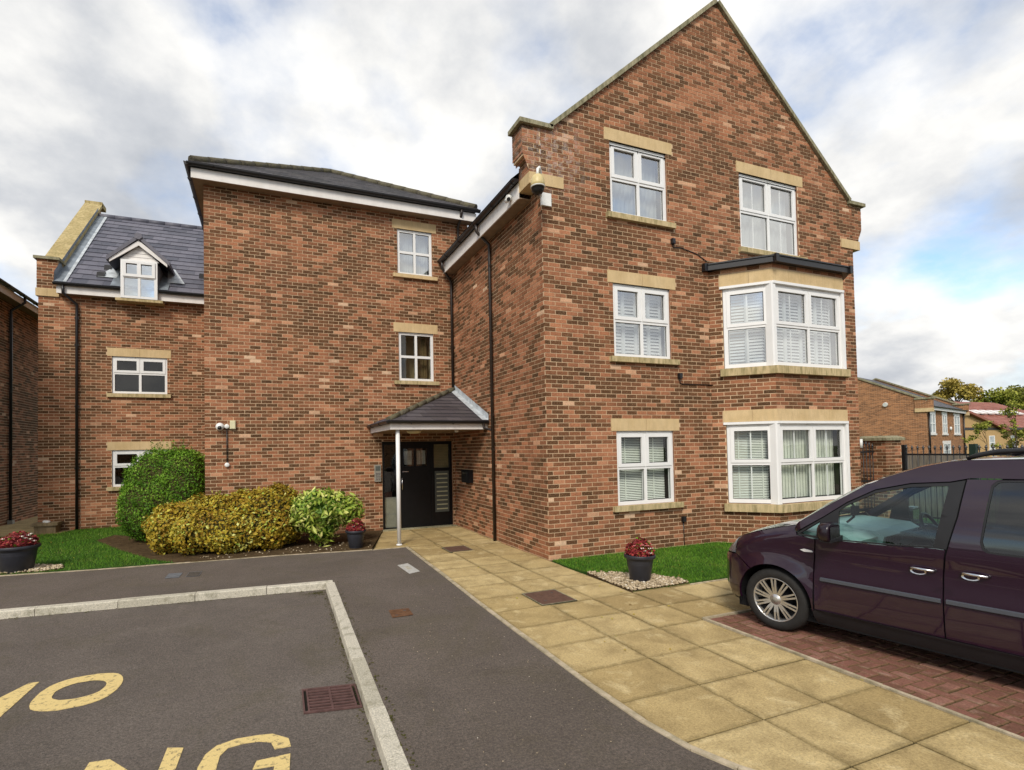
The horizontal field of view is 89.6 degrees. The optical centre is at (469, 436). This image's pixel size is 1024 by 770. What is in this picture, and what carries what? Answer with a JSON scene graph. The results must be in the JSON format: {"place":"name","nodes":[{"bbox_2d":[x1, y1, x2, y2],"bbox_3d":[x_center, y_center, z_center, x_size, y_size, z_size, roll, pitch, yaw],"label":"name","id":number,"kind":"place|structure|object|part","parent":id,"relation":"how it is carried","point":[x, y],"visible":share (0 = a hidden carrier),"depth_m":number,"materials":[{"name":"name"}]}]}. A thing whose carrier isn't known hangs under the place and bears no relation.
{"place":"outdoors","nodes":[
{"label":"outdoors","id":0,"kind":"place"},
{"bbox_2d":[0,516,70,536],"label":"back path","id":1,"kind":"structure","parent":0,"point":[21,525],"depth_m":13.90,"materials":[{"name":"beige stone"}]},
{"bbox_2d":[0,278,37,525],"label":"neighbour building","id":2,"kind":"structure","parent":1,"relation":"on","point":[18,408],"depth_m":15.27,"materials":[{"name":"brick"}]},
{"bbox_2d":[30,521,62,533],"bbox_3d":[-10.584,2.289,12.879,0.540,0.270,0.400,0,-1,-22],"label":"service box","id":3,"kind":"object","parent":1,"relation":"on","point":[50,527],"visible":0.93,"depth_m":12.75,"materials":[{"name":"stone"}]},
{"bbox_2d":[0,526,174,574],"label":"lawn","id":4,"kind":"structure","parent":0,"point":[102,553],"depth_m":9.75,"materials":[{"name":"green plant"}]},
{"bbox_2d":[0,564,63,573],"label":"gravel","id":5,"kind":"structure","parent":4,"relation":"on","point":[41,567],"depth_m":8.65,"materials":[{"name":"beige gravel"}]},
{"bbox_2d":[0,530,40,572],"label":"flower pot","id":6,"kind":"object","parent":5,"relation":"on","point":[18,550],"visible":1,"depth_m":8.43,"materials":[{"name":"plastic"}]},
{"bbox_2d":[0,589,383,769],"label":"parking bay","id":7,"kind":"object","parent":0,"point":[201,679],"visible":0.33,"depth_m":4.51,"materials":[{"name":"grey asphalt"}]},
{"bbox_2d":[0,673,290,769],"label":"road marking","id":8,"kind":"object","parent":7,"relation":"on","point":[43,700],"visible":1,"depth_m":3.67,"materials":[{"name":"paint"}]},
{"bbox_2d":[0,580,410,769],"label":"kerb","id":9,"kind":"structure","parent":7,"relation":"on","point":[390,749],"depth_m":6.43,"materials":[{"name":"concrete"}]},
{"bbox_2d":[1,581,417,769],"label":"leaf litter","id":10,"kind":"object","parent":7,"relation":"on","point":[345,671],"visible":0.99,"depth_m":4.67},
{"bbox_2d":[301,683,361,713],"bbox_3d":[-1.130,2.133,4.190,0.445,0.014,0.500,0,-1,-22],"label":"gully grate","id":11,"kind":"object","parent":7,"relation":"on","point":[329,698],"visible":1,"depth_m":4.17,"materials":[{"name":"metal"}]},
{"bbox_2d":[99,530,382,562],"bbox_3d":[-5.165,2.275,10.637,6.529,0.050,3.216,-1,-1,0],"label":"flower bed","id":12,"kind":"object","parent":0,"point":[139,548],"visible":0.55,"depth_m":10.09,"materials":[{"name":"soil"}]},
{"bbox_2d":[113,439,204,542],"bbox_3d":[-6.864,1.195,11.664,1.981,2.377,1.905,0,-1,-22],"label":"green bush","id":13,"kind":"object","parent":12,"relation":"on","point":[152,481],"visible":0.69,"depth_m":11.07,"materials":[{"name":"green plant"}]},
{"bbox_2d":[141,482,302,555],"bbox_3d":[-4.847,1.656,10.309,3.167,1.408,1.936,0,-1,-22],"label":"golden hedge","id":14,"kind":"object","parent":12,"relation":"on","point":[241,520],"visible":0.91,"depth_m":9.79,"materials":[{"name":"yellow plant"}]},
{"bbox_2d":[200,542,370,558],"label":"gravel","id":15,"kind":"structure","parent":12,"relation":"on","point":[289,547],"depth_m":9.88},
{"bbox_2d":[288,486,365,546],"bbox_3d":[-2.912,1.617,10.527,1.552,1.232,1.256,0,-1,-22],"label":"spotted laurel","id":16,"kind":"object","parent":12,"relation":"on","point":[317,515],"visible":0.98,"depth_m":10.18,"materials":[{"name":"green plant"}]},
{"bbox_2d":[345,518,365,547],"bbox_3d":[-2.230,1.887,10.100,0.409,0.576,0.400,0,-1,-22],"label":"flower pot","id":17,"kind":"object","parent":12,"relation":"on","point":[355,530],"visible":1,"depth_m":9.98,"materials":[{"name":"plastic"}]},
{"bbox_2d":[0,547,733,769],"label":"footway","id":18,"kind":"structure","parent":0,"point":[374,587],"depth_m":4.53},
{"bbox_2d":[165,573,181,578],"bbox_3d":[-4.667,2.212,8.113,0.210,0.034,0.360,0,-1,-22],"label":"drain cover","id":19,"kind":"object","parent":18,"relation":"on","point":[173,575],"visible":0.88,"depth_m":8.11,"materials":[{"name":"metal"}]},
{"bbox_2d":[186,571,201,576],"bbox_3d":[-4.391,2.208,8.190,0.200,0.034,0.360,0,-1,-22],"label":"drain cover","id":20,"kind":"object","parent":18,"relation":"on","point":[192,574],"visible":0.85,"depth_m":8.16,"materials":[{"name":"metal"}]},
{"bbox_2d":[0,546,754,769],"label":"path edging","id":21,"kind":"object","parent":18,"relation":"on","point":[672,737],"visible":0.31,"depth_m":4.43,"materials":[{"name":"grey concrete"}]},
{"bbox_2d":[389,608,412,617],"bbox_3d":[-0.813,2.091,6.055,0.260,0.035,0.290,0,-1,-22],"label":"stop valve cover","id":22,"kind":"object","parent":18,"relation":"on","point":[395,613],"visible":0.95,"depth_m":6.05,"materials":[{"name":"brown metal"}]},
{"bbox_2d":[398,563,418,573],"bbox_3d":[-0.986,2.145,8.325,0.194,0.029,0.712,0,-2,-24],"label":"tactile plate","id":23,"kind":"object","parent":18,"relation":"on","point":[408,568],"visible":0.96,"depth_m":8.29,"materials":[{"name":"concrete"}]},
{"bbox_2d":[406,588,611,769],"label":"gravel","id":24,"kind":"structure","parent":0,"point":[472,665],"depth_m":4.38,"materials":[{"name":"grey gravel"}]},
{"bbox_2d":[0,0,1023,401],"label":"sky","id":25,"kind":"structure","parent":0,"point":[916,107],"materials":[{"name":"white"}]},
{"bbox_2d":[552,541,732,591],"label":"lawn","id":26,"kind":"structure","parent":0,"point":[584,572],"depth_m":8.29,"materials":[{"name":"green plant"}]},
{"bbox_2d":[587,570,688,592],"bbox_3d":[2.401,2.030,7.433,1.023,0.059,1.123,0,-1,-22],"label":"gravel","id":27,"kind":"structure","parent":26,"relation":"on","point":[622,579],"depth_m":7.18,"materials":[{"name":"beige gravel"}]},
{"bbox_2d":[624,537,655,581],"bbox_3d":[2.408,1.727,7.267,0.437,0.610,0.438,0,-1,-22],"label":"flower pot","id":28,"kind":"object","parent":27,"relation":"on","point":[639,555],"visible":1,"depth_m":7.14,"materials":[{"name":"plastic"}]},
{"bbox_2d":[860,436,904,517],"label":"brick pier","id":29,"kind":"structure","parent":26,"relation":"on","point":[887,456],"depth_m":12.04,"materials":[{"name":"brick"}]},
{"bbox_2d":[860,442,874,514],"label":"garden gate","id":30,"kind":"structure","parent":29,"relation":"attached to","point":[869,452],"depth_m":12.01,"materials":[{"name":"black metal"}]},
{"bbox_2d":[373,526,1023,769],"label":"paved path","id":31,"kind":"structure","parent":0,"point":[849,721],"depth_m":4.23,"materials":[{"name":"beige stone"}]},
{"bbox_2d":[442,545,472,552],"bbox_3d":[-0.231,2.175,9.887,0.475,0.035,0.520,0,-1,-22],"label":"manhole cover","id":32,"kind":"object","parent":31,"relation":"on","point":[451,549],"visible":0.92,"depth_m":9.88,"materials":[{"name":"metal"}]},
{"bbox_2d":[62,538,861,697],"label":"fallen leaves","id":33,"kind":"object","parent":31,"relation":"on","point":[601,616],"visible":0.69,"depth_m":6.15,"materials":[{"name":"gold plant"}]},
{"bbox_2d":[521,589,576,605],"bbox_3d":[1.017,2.072,6.595,0.500,0.035,0.555,0,-1,-22],"label":"manhole cover","id":34,"kind":"object","parent":31,"relation":"on","point":[548,597],"visible":0.92,"depth_m":6.56,"materials":[{"name":"metal"}]},
{"bbox_2d":[702,608,1023,741],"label":"block paving","id":35,"kind":"structure","parent":0,"point":[811,641],"depth_m":4.31,"materials":[{"name":"red brick"}]},
{"bbox_2d":[727,448,1023,673],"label":"purple car","id":36,"kind":"object","parent":35,"relation":"on","point":[951,583],"visible":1,"depth_m":4.40,"materials":[{"name":"paint"}]},
{"bbox_3d":[3.589,1.289,4.553,0.044,0.715,0.971,0,-2,-33],"label":"front door","id":37,"kind":"part","parent":36,"relation":"part of","materials":[{"name":"paint"}]},
{"bbox_3d":[3.627,0.670,4.616,0.132,0.594,1.220,0,-2,-33],"label":"window frame","id":38,"kind":"part","parent":36,"relation":"part of","materials":[{"name":"black plastic"}]},
{"bbox_3d":[5.074,1.286,5.504,0.044,0.715,0.971,0,-2,-33],"label":"front door","id":39,"kind":"part","parent":36,"relation":"part of","materials":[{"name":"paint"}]},
{"bbox_3d":[4.999,0.667,5.494,0.132,0.594,1.220,0,-2,-33],"label":"window frame","id":40,"kind":"part","parent":36,"relation":"part of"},
{"bbox_3d":[4.118,0.970,3.834,0.154,1.300,0.867,0,-2,-33],"label":"sliding door","id":41,"kind":"part","parent":36,"relation":"part of","materials":[{"name":"paint"}]},
{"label":"rear side window","id":42,"kind":"part","parent":36,"relation":"part of","materials":[{"name":"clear glass"}]},
{"bbox_2d":[857,377,969,453],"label":"gabled house","id":43,"kind":"structure","parent":0,"point":[914,418],"depth_m":43.65,"materials":[{"name":"brick"}]},
{"bbox_2d":[930,411,936,434],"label":"window","id":44,"kind":"structure","parent":43,"relation":"in","point":[932,414],"depth_m":42.34,"materials":[{"name":"white paint"}]},
{"bbox_2d":[941,412,948,434],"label":"window","id":45,"kind":"structure","parent":43,"relation":"in","point":[944,414],"depth_m":44.67,"materials":[{"name":"white paint"}]},
{"bbox_2d":[943,441,950,453],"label":"window","id":46,"kind":"structure","parent":43,"relation":"in","point":[948,443],"depth_m":44.92,"materials":[{"name":"white paint"}]},
{"bbox_2d":[953,413,960,434],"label":"window","id":47,"kind":"structure","parent":43,"relation":"in","point":[956,416],"depth_m":47.32,"materials":[{"name":"white paint"}]},
{"bbox_2d":[915,478,1000,523],"bbox_3d":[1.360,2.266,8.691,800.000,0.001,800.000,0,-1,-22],"label":"ground","id":48,"kind":"structure","parent":0,"point":[927,521],"depth_m":13.51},
{"bbox_2d":[33,200,204,530],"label":"brick wing","id":49,"kind":"structure","parent":48,"relation":"on","point":[120,342],"depth_m":13.71,"materials":[{"name":"brown brick"}]},
{"bbox_2d":[106,348,170,397],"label":"window","id":50,"kind":"structure","parent":49,"relation":"in","point":[133,375],"depth_m":14.05,"materials":[{"name":"plastic"}]},
{"bbox_2d":[107,441,170,490],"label":"window","id":51,"kind":"structure","parent":49,"relation":"in","point":[122,452],"depth_m":13.79,"materials":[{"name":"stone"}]},
{"bbox_2d":[183,0,865,561],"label":"apartment building","id":52,"kind":"structure","parent":48,"relation":"on","point":[523,354],"depth_m":10.37,"materials":[{"name":"brick"}]},
{"bbox_2d":[215,423,223,430],"bbox_3d":[-5.328,-0.208,10.964,0.170,0.170,0.135,0,-1,-22],"label":"dome camera","id":53,"kind":"object","parent":52,"relation":"attached to","point":[219,426],"visible":1,"depth_m":10.94,"materials":[{"name":"white plastic"}]},
{"bbox_2d":[224,424,229,466],"bbox_3d":[-5.210,0.200,11.041,0.100,0.927,0.056,0,-1,-22],"label":"conduit","id":54,"kind":"object","parent":52,"relation":"attached to","point":[226,426],"visible":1,"depth_m":11.04,"materials":[{"name":"white plastic"}]},
{"bbox_2d":[230,421,235,428],"bbox_3d":[-5.110,-0.249,11.091,0.110,0.180,0.062,0,-1,-22],"label":"alarm box","id":55,"kind":"object","parent":52,"relation":"attached to","point":[232,424],"visible":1,"depth_m":11.07,"materials":[{"name":"beige plastic"}]},
{"bbox_2d":[374,465,380,481],"bbox_3d":[-2.181,0.875,12.221,0.150,0.400,0.052,0,-1,-22],"label":"entry panel","id":56,"kind":"object","parent":52,"relation":"attached to","point":[377,473],"visible":1,"depth_m":12.20,"materials":[{"name":"silver metal"}]},
{"bbox_2d":[392,218,437,281],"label":"window","id":57,"kind":"structure","parent":52,"relation":"in","point":[414,258],"depth_m":12.89,"materials":[{"name":"plastic"}]},
{"bbox_2d":[394,322,438,385],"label":"window","id":58,"kind":"structure","parent":52,"relation":"in","point":[415,348],"depth_m":12.84,"materials":[{"name":"plastic"}]},
{"bbox_2d":[382,441,456,531],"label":"entrance door","id":59,"kind":"structure","parent":52,"relation":"in","point":[425,466],"depth_m":12.77,"materials":[{"name":"black wood"}]},
{"bbox_2d":[461,469,472,482],"bbox_3d":[-0.061,0.933,12.065,0.122,0.300,0.480,0,-1,-22],"label":"post box","id":60,"kind":"object","parent":52,"relation":"attached to","point":[466,476],"visible":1,"depth_m":11.93,"materials":[{"name":"black metal"}]},
{"bbox_2d":[462,471,467,481],"bbox_3d":[-0.109,0.934,12.046,0.007,0.240,0.320,0,-1,-22],"label":"door","id":61,"kind":"structure","parent":60,"relation":"in","point":[464,476],"depth_m":12.05,"materials":[{"name":"black metal"}]},
{"bbox_2d":[504,195,512,202],"bbox_3d":[0.717,-4.295,9.293,0.141,0.168,0.207,-1,-1,-8],"label":"fascia camera","id":62,"kind":"object","parent":52,"relation":"attached to","point":[508,198],"visible":1,"depth_m":9.26,"materials":[{"name":"white plastic"}]},
{"bbox_2d":[530,166,550,206],"bbox_3d":[1.192,-4.213,8.632,0.244,0.506,0.644,-2,-1,21],"label":"security camera","id":63,"kind":"object","parent":52,"relation":"attached to","point":[537,187],"visible":1,"depth_m":8.40,"materials":[{"name":"white plastic"}]},
{"bbox_2d":[604,127,675,229],"bbox_3d":[3.110,-4.809,9.836,1.570,1.675,0.577,0,-1,-22],"label":"window","id":64,"kind":"structure","parent":52,"relation":"in","point":[637,183],"depth_m":9.76,"materials":[{"name":"plastic"}]},
{"bbox_2d":[607,269,679,364],"bbox_3d":[3.121,-2.182,9.866,1.570,1.675,0.777,0,-1,-22],"label":"window","id":65,"kind":"structure","parent":52,"relation":"in","point":[641,314],"depth_m":9.69,"materials":[{"name":"plastic"}]},
{"bbox_2d":[611,418,683,511],"bbox_3d":[3.170,0.517,9.800,1.570,1.675,0.777,0,-1,-22],"label":"window","id":66,"kind":"structure","parent":52,"relation":"in","point":[645,474],"depth_m":9.63,"materials":[{"name":"plastic"}]},
{"bbox_2d":[681,516,686,544],"bbox_3d":[4.078,1.790,9.749,0.080,0.545,0.062,0,-1,-22],"label":"cable box","id":67,"kind":"object","parent":52,"relation":"attached to","point":[683,519],"visible":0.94,"depth_m":9.75,"materials":[{"name":"black plastic"}]},
{"bbox_2d":[670,238,706,261],"bbox_3d":[4.290,-3.624,10.004,0.899,0.348,0.062,0,-1,-22],"label":"cable box","id":68,"kind":"object","parent":52,"relation":"attached to","point":[672,241],"visible":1,"depth_m":9.87,"materials":[{"name":"black plastic"}]},
{"bbox_2d":[677,373,709,384],"bbox_3d":[4.409,-1.105,9.971,0.895,0.209,0.062,0,-1,-22],"label":"cable box","id":69,"kind":"object","parent":52,"relation":"attached to","point":[680,375],"visible":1,"depth_m":9.83,"materials":[{"name":"black plastic"}]},
{"bbox_2d":[722,285,766,368],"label":"window","id":70,"kind":"structure","parent":52,"relation":"in","point":[747,325],"depth_m":10.06,"materials":[{"name":"white plastic"}]},
{"bbox_2d":[726,424,770,503],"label":"window","id":71,"kind":"structure","parent":52,"relation":"in","point":[738,462],"depth_m":9.99,"materials":[{"name":"white plastic"}]},
{"bbox_2d":[736,160,807,258],"bbox_3d":[6.329,-4.724,11.109,1.970,1.900,0.577,0,-1,-22],"label":"window","id":72,"kind":"structure","parent":52,"relation":"in","point":[768,226],"depth_m":11.06,"materials":[{"name":"plastic"}]},
{"bbox_2d":[719,268,850,377],"bbox_3d":[6.556,-2.188,10.379,3.390,1.998,0.811,-1,-1,-21],"label":"bay window","id":73,"kind":"structure","parent":52,"relation":"in","point":[768,278],"depth_m":9.91,"materials":[{"name":"plastic"}]},
{"bbox_2d":[723,409,855,512],"bbox_3d":[6.604,0.453,10.315,3.390,1.953,0.811,-1,-1,-21],"label":"bay window","id":74,"kind":"structure","parent":52,"relation":"in","point":[772,417],"depth_m":9.82,"materials":[{"name":"stone"}]},
{"bbox_2d":[743,284,841,368],"bbox_3d":[6.568,-2.128,10.438,1.930,1.560,0.684,0,-1,-22],"label":"window","id":75,"kind":"structure","parent":52,"relation":"in","point":[790,326],"depth_m":10.26,"materials":[{"name":"white plastic"}]},
{"bbox_2d":[747,423,845,502],"bbox_3d":[6.616,0.513,10.374,1.930,1.515,0.684,0,-1,-22],"label":"window","id":76,"kind":"structure","parent":52,"relation":"in","point":[795,460],"depth_m":10.17,"materials":[{"name":"white plastic"}]},
{"bbox_2d":[801,297,835,364],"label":"window","id":77,"kind":"structure","parent":52,"relation":"in","point":[831,302],"depth_m":10.61,"materials":[{"name":"white plastic"}]},
{"bbox_2d":[804,430,840,496],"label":"window","id":78,"kind":"structure","parent":52,"relation":"in","point":[836,484],"depth_m":10.53,"materials":[{"name":"glass"}]},
{"bbox_2d":[907,453,979,516],"bbox_3d":[11.275,1.186,12.381,0.070,1.559,1.605,0,-1,-22],"label":"board fence","id":79,"kind":"object","parent":48,"relation":"on","point":[933,490],"visible":0.18,"depth_m":12.48,"materials":[{"name":"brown wood"}]},
{"bbox_2d":[932,377,985,401],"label":"autumn tree","id":80,"kind":"object","parent":48,"relation":"on","point":[951,387],"visible":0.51,"depth_m":93.99,"materials":[{"name":"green plant"}]},
{"bbox_2d":[901,444,1023,522],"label":"railing fence","id":81,"kind":"object","parent":48,"relation":"on","point":[973,449],"visible":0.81,"depth_m":11.64,"materials":[{"name":"black metal"}]},
{"bbox_2d":[962,420,1002,450],"bbox_3d":[36.101,0.579,36.302,2.118,3.537,1.440,-2,-2,30],"label":"young tree","id":82,"kind":"object","parent":48,"relation":"on","point":[984,425],"visible":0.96,"depth_m":36.13,"materials":[{"name":"green plant"}]},
{"bbox_2d":[969,387,1023,409],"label":"green tree","id":83,"kind":"object","parent":48,"relation":"on","point":[1000,395],"visible":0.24,"depth_m":90.04,"materials":[{"name":"green plant"}]},
{"bbox_2d":[998,385,1023,405],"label":"green tree","id":84,"kind":"object","parent":48,"relation":"on","point":[1019,389],"visible":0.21,"depth_m":91.18,"materials":[{"name":"green plant"}]},
{"bbox_2d":[998,400,1023,447],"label":"young tree","id":85,"kind":"object","parent":48,"relation":"on","point":[1008,411],"visible":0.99,"depth_m":41.89,"materials":[{"name":"green plant"}]},
{"bbox_2d":[1002,430,1023,448],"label":"garden shrub","id":86,"kind":"object","parent":48,"relation":"on","point":[1010,444],"visible":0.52,"depth_m":42.51,"materials":[{"name":"green plant"}]},
{"bbox_2d":[1005,428,1023,444],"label":"garden shrub","id":87,"kind":"object","parent":48,"relation":"on","point":[1013,439],"visible":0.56,"depth_m":44.10,"materials":[{"name":"green plant"}]},
{"bbox_2d":[956,402,1023,456],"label":"red roofed house","id":88,"kind":"structure","parent":0,"point":[980,412],"depth_m":54.44,"materials":[{"name":"brick"}]},
{"bbox_2d":[989,436,994,449],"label":"window","id":89,"kind":"structure","parent":88,"relation":"in","point":[991,438],"depth_m":52.57,"materials":[{"name":"white paint"}]}
]}

